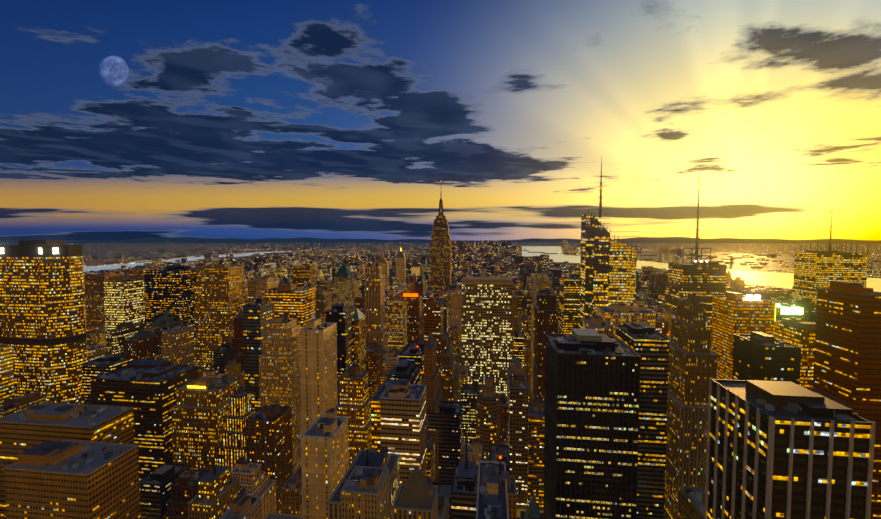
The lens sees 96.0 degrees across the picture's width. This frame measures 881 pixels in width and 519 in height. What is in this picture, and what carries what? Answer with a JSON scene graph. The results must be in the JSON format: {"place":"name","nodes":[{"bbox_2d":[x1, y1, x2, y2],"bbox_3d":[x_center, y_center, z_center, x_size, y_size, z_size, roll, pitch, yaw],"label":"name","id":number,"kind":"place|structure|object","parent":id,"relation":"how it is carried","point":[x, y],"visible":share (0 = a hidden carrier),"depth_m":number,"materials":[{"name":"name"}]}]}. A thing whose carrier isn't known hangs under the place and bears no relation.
{"place":"outdoors","nodes":[
{"label":"outdoors","id":0,"kind":"place"},
{"bbox_2d":[84,249,334,270],"bbox_3d":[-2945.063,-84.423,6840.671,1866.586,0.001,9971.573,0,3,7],"label":"river","id":1,"kind":"structure","parent":0,"point":[97,268],"depth_m":4255.31,"materials":[{"name":"grey liquid"}]},
{"bbox_2d":[103,254,168,263],"bbox_3d":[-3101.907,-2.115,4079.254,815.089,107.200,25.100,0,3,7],"label":"williamsburg bridge","id":2,"kind":"structure","parent":1,"relation":"on","point":[125,260],"depth_m":4086.11,"materials":[{"name":"grey metal"}]},
{"bbox_2d":[183,250,248,256],"bbox_3d":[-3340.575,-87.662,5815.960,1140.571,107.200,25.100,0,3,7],"label":"manhattan bridge","id":3,"kind":"structure","parent":1,"relation":"on","point":[226,254],"depth_m":5787.17,"materials":[{"name":"grey metal"}]},
{"bbox_2d":[0,240,880,516],"bbox_3d":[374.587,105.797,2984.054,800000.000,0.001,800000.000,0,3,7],"label":"ground","id":4,"kind":"structure","parent":0,"point":[787,249],"depth_m":15352.40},
{"bbox_2d":[0,240,87,403],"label":"skyscraper","id":5,"kind":"structure","parent":4,"relation":"on","point":[43,312],"depth_m":495.51,"materials":[{"name":"brown concrete"}]},
{"bbox_2d":[0,402,140,518],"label":"office building","id":6,"kind":"structure","parent":4,"relation":"on","point":[67,461],"depth_m":286.06,"materials":[{"name":"brown concrete"}]},
{"bbox_2d":[84,270,121,325],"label":"building","id":7,"kind":"structure","parent":4,"relation":"on","point":[94,297],"depth_m":708.19,"materials":[{"name":"brown stone"}]},
{"bbox_2d":[103,277,144,330],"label":"office building","id":8,"kind":"structure","parent":4,"relation":"on","point":[124,300],"depth_m":613.80,"materials":[{"name":"grey concrete"}]},
{"bbox_2d":[125,265,154,301],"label":"building","id":9,"kind":"structure","parent":4,"relation":"on","point":[135,273],"depth_m":898.41,"materials":[{"name":"brown concrete"}]},
{"bbox_2d":[90,359,198,480],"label":"office building","id":10,"kind":"structure","parent":4,"relation":"on","point":[145,389],"depth_m":400.20,"materials":[{"name":"grey metal"}]},
{"bbox_2d":[144,265,196,323],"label":"building","id":11,"kind":"structure","parent":4,"relation":"on","point":[170,289],"depth_m":690.34,"materials":[{"name":"black glass"}]},
{"bbox_2d":[171,375,238,470],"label":"office building","id":12,"kind":"structure","parent":4,"relation":"on","point":[200,410],"depth_m":381.35,"materials":[{"name":"brown stone"}]},
{"bbox_2d":[193,264,247,375],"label":"tan tower","id":13,"kind":"structure","parent":4,"relation":"on","point":[220,296],"depth_m":614.71,"materials":[{"name":"brown stone"}]},
{"bbox_2d":[242,297,274,410],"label":"skyscraper","id":14,"kind":"structure","parent":4,"relation":"on","point":[258,316],"depth_m":456.33,"materials":[{"name":"grey glass"}]},
{"bbox_2d":[259,314,301,472],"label":"art deco tower","id":15,"kind":"structure","parent":4,"relation":"on","point":[279,372],"depth_m":417.79,"materials":[{"name":"brown stone"}]},
{"bbox_2d":[265,283,315,328],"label":"building","id":16,"kind":"structure","parent":4,"relation":"on","point":[292,300],"depth_m":555.61,"materials":[{"name":"brown concrete"}]},
{"bbox_2d":[291,263,316,289],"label":"building","id":17,"kind":"structure","parent":4,"relation":"on","point":[303,275],"depth_m":952.68,"materials":[{"name":"brown metal"}]},
{"bbox_2d":[299,318,337,433],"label":"white tower","id":18,"kind":"structure","parent":4,"relation":"on","point":[318,354],"depth_m":357.93,"materials":[{"name":"grey concrete"}]},
{"bbox_2d":[301,408,348,518],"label":"white tower","id":19,"kind":"structure","parent":4,"relation":"on","point":[324,455],"depth_m":275.52,"materials":[{"name":"grey concrete"}]},
{"bbox_2d":[325,303,354,386],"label":"skyscraper","id":20,"kind":"structure","parent":4,"relation":"on","point":[342,315],"depth_m":443.22,"materials":[{"name":"grey metal"}]},
{"bbox_2d":[333,263,354,308],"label":"green pyramid tower","id":21,"kind":"structure","parent":4,"relation":"on","point":[344,291],"depth_m":943.34,"materials":[{"name":"grey stone"}]},
{"bbox_2d":[354,308,365,370],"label":"skyscraper","id":22,"kind":"structure","parent":4,"relation":"on","point":[360,338],"depth_m":475.96,"materials":[{"name":"grey concrete"}]},
{"bbox_2d":[365,263,387,349],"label":"tower","id":23,"kind":"structure","parent":4,"relation":"on","point":[376,330],"depth_m":643.20,"materials":[{"name":"brown stone"}]},
{"bbox_2d":[224,240,533,257],"bbox_3d":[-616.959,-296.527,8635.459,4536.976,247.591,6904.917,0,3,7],"label":"distant buildings","id":24,"kind":"structure","parent":4,"relation":"on","point":[422,251],"depth_m":6770.19,"materials":[{"name":"brown concrete"}]},
{"bbox_2d":[375,256,388,287],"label":"skyscraper","id":25,"kind":"structure","parent":4,"relation":"on","point":[382,261],"depth_m":2060.30,"materials":[{"name":"grey metal"}]},
{"bbox_2d":[387,296,406,351],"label":"skyscraper","id":26,"kind":"structure","parent":4,"relation":"on","point":[397,319],"depth_m":670.64,"materials":[{"name":"brown metal"}]},
{"bbox_2d":[396,248,405,282],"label":"skyscraper","id":27,"kind":"structure","parent":4,"relation":"on","point":[400,267],"depth_m":2302.96,"materials":[{"name":"beige stone"}]},
{"bbox_2d":[0,265,815,518],"bbox_3d":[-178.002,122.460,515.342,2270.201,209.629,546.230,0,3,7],"label":"city buildings","id":28,"kind":"structure","parent":4,"relation":"on","point":[414,445],"depth_m":357.88,"materials":[{"name":"brown concrete"}]},
{"bbox_2d":[402,292,421,343],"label":"skyscraper","id":29,"kind":"structure","parent":4,"relation":"on","point":[414,317],"depth_m":717.20,"materials":[{"name":"brown metal"}]},
{"bbox_2d":[84,241,792,301],"bbox_3d":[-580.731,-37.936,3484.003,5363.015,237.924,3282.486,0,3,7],"label":"distant buildings","id":30,"kind":"structure","parent":4,"relation":"on","point":[651,283],"depth_m":2756.42,"materials":[{"name":"brown concrete"}]},
{"bbox_2d":[428,193,451,296],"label":"skyscraper","id":31,"kind":"structure","parent":4,"relation":"on","point":[440,261],"depth_m":1259.95,"materials":[{"name":"brown stone"}]},
{"bbox_2d":[123,265,815,342],"bbox_3d":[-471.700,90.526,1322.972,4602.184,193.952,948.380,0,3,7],"label":"city buildings","id":32,"kind":"structure","parent":4,"relation":"on","point":[420,283],"depth_m":938.49,"materials":[{"name":"brown concrete"}]},
{"bbox_2d":[83,245,880,276],"bbox_3d":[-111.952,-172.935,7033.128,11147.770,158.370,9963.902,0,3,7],"label":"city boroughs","id":33,"kind":"object","parent":4,"relation":"on","point":[762,262],"visible":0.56,"depth_m":5280.48,"materials":[{"name":"concrete"}]},
{"bbox_2d":[462,277,512,396],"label":"skyscraper","id":34,"kind":"structure","parent":4,"relation":"on","point":[486,326],"depth_m":570.69,"materials":[{"name":"grey concrete"}]},
{"bbox_2d":[476,377,500,460],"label":"skyscraper","id":35,"kind":"structure","parent":4,"relation":"on","point":[488,417],"depth_m":342.30,"materials":[{"name":"brown stone"}]},
{"bbox_2d":[534,288,557,399],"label":"brown tower","id":36,"kind":"structure","parent":4,"relation":"on","point":[546,316],"depth_m":492.48,"materials":[{"name":"grey concrete"}]},
{"bbox_2d":[559,273,579,334],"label":"skyscraper","id":37,"kind":"structure","parent":4,"relation":"on","point":[569,308],"depth_m":632.45,"materials":[{"name":"grey glass"}]},
{"bbox_2d":[543,328,640,518],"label":"skyscraper","id":38,"kind":"structure","parent":4,"relation":"on","point":[592,404],"depth_m":264.53,"materials":[{"name":"grey metal"}]},
{"bbox_2d":[517,505,670,518],"bbox_3d":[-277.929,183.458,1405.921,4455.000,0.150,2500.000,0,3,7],"label":"streets pavements and paint","id":39,"kind":"object","parent":4,"relation":"on","point":[666,515],"depth_m":369.55,"materials":[{"name":"black asphalt"}]},
{"bbox_2d":[579,157,655,336],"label":"skyscraper","id":40,"kind":"structure","parent":4,"relation":"on","point":[607,279],"depth_m":575.83,"materials":[{"name":"grey metal"}]},
{"bbox_2d":[556,241,679,262],"bbox_3d":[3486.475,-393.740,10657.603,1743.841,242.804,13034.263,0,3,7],"label":"distant buildings","id":41,"kind":"structure","parent":4,"relation":"on","point":[665,257],"depth_m":6420.48,"materials":[{"name":"grey concrete"}]},
{"bbox_2d":[615,322,669,518],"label":"skyscraper","id":42,"kind":"structure","parent":4,"relation":"on","point":[648,344],"depth_m":331.64,"materials":[{"name":"grey metal"}]},
{"bbox_2d":[664,292,717,518],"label":"skyscraper","id":43,"kind":"structure","parent":4,"relation":"on","point":[692,366],"depth_m":344.52,"materials":[{"name":"brown stone"}]},
{"bbox_2d":[664,177,727,318],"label":"skyscraper","id":44,"kind":"structure","parent":4,"relation":"on","point":[705,281],"depth_m":581.84,"materials":[{"name":"brown concrete"}]},
{"bbox_2d":[712,292,775,379],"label":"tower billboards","id":45,"kind":"object","parent":4,"relation":"on","point":[735,313],"visible":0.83,"depth_m":467.80,"materials":[{"name":"brown concrete"}]},
{"bbox_2d":[732,331,802,384],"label":"dark tower","id":46,"kind":"structure","parent":4,"relation":"on","point":[761,356],"depth_m":308.72,"materials":[{"name":"grey metal"}]},
{"bbox_2d":[704,378,875,518],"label":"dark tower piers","id":47,"kind":"structure","parent":4,"relation":"on","point":[783,450],"depth_m":163.74,"materials":[{"name":"grey metal"}]},
{"bbox_2d":[773,317,815,388],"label":"gold tower","id":48,"kind":"structure","parent":4,"relation":"on","point":[794,331],"depth_m":410.87,"materials":[{"name":"grey metal"}]},
{"bbox_2d":[776,303,802,320],"bbox_3d":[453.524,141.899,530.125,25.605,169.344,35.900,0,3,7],"label":"illuminated sign","id":49,"kind":"object","parent":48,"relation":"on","point":[784,310],"visible":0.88,"depth_m":510.12,"materials":[{"name":"grey metal"}]},
{"bbox_2d":[792,211,868,309],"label":"skyscraper","id":50,"kind":"structure","parent":4,"relation":"on","point":[815,269],"depth_m":808.88,"materials":[{"name":"brown concrete"}]},
{"bbox_2d":[806,281,880,518],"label":"striped tower","id":51,"kind":"structure","parent":4,"relation":"on","point":[847,362],"depth_m":300.30,"materials":[{"name":"brown metal"}]},
{"bbox_2d":[0,237,880,243],"bbox_3d":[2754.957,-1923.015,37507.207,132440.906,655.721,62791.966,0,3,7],"label":"hills","id":52,"kind":"structure","parent":0,"point":[304,239],"depth_m":40678.56,"materials":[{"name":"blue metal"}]},
{"bbox_2d":[0,0,880,239],"label":"sky","id":53,"kind":"structure","parent":0,"point":[237,119],"materials":[{"name":"blue"}]},
{"bbox_2d":[102,57,127,83],"bbox_3d":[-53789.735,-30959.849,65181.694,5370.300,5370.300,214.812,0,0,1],"label":"moon","id":54,"kind":"object","parent":53,"relation":"in","point":[115,70],"visible":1,"depth_m":65089.48,"materials":[{"name":"stone"}]},
{"bbox_2d":[522,250,556,253],"bbox_3d":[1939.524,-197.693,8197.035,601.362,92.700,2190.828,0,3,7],"label":"harbour islands","id":55,"kind":"object","parent":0,"point":[539,252],"visible":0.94,"depth_m":7856.50,"materials":[{"name":"grey soil"}]},
{"bbox_2d":[522,246,880,291],"bbox_3d":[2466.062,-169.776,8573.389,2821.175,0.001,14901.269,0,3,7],"label":"river","id":56,"kind":"structure","parent":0,"point":[781,279],"depth_m":2986.12,"materials":[{"name":"yellow liquid"}]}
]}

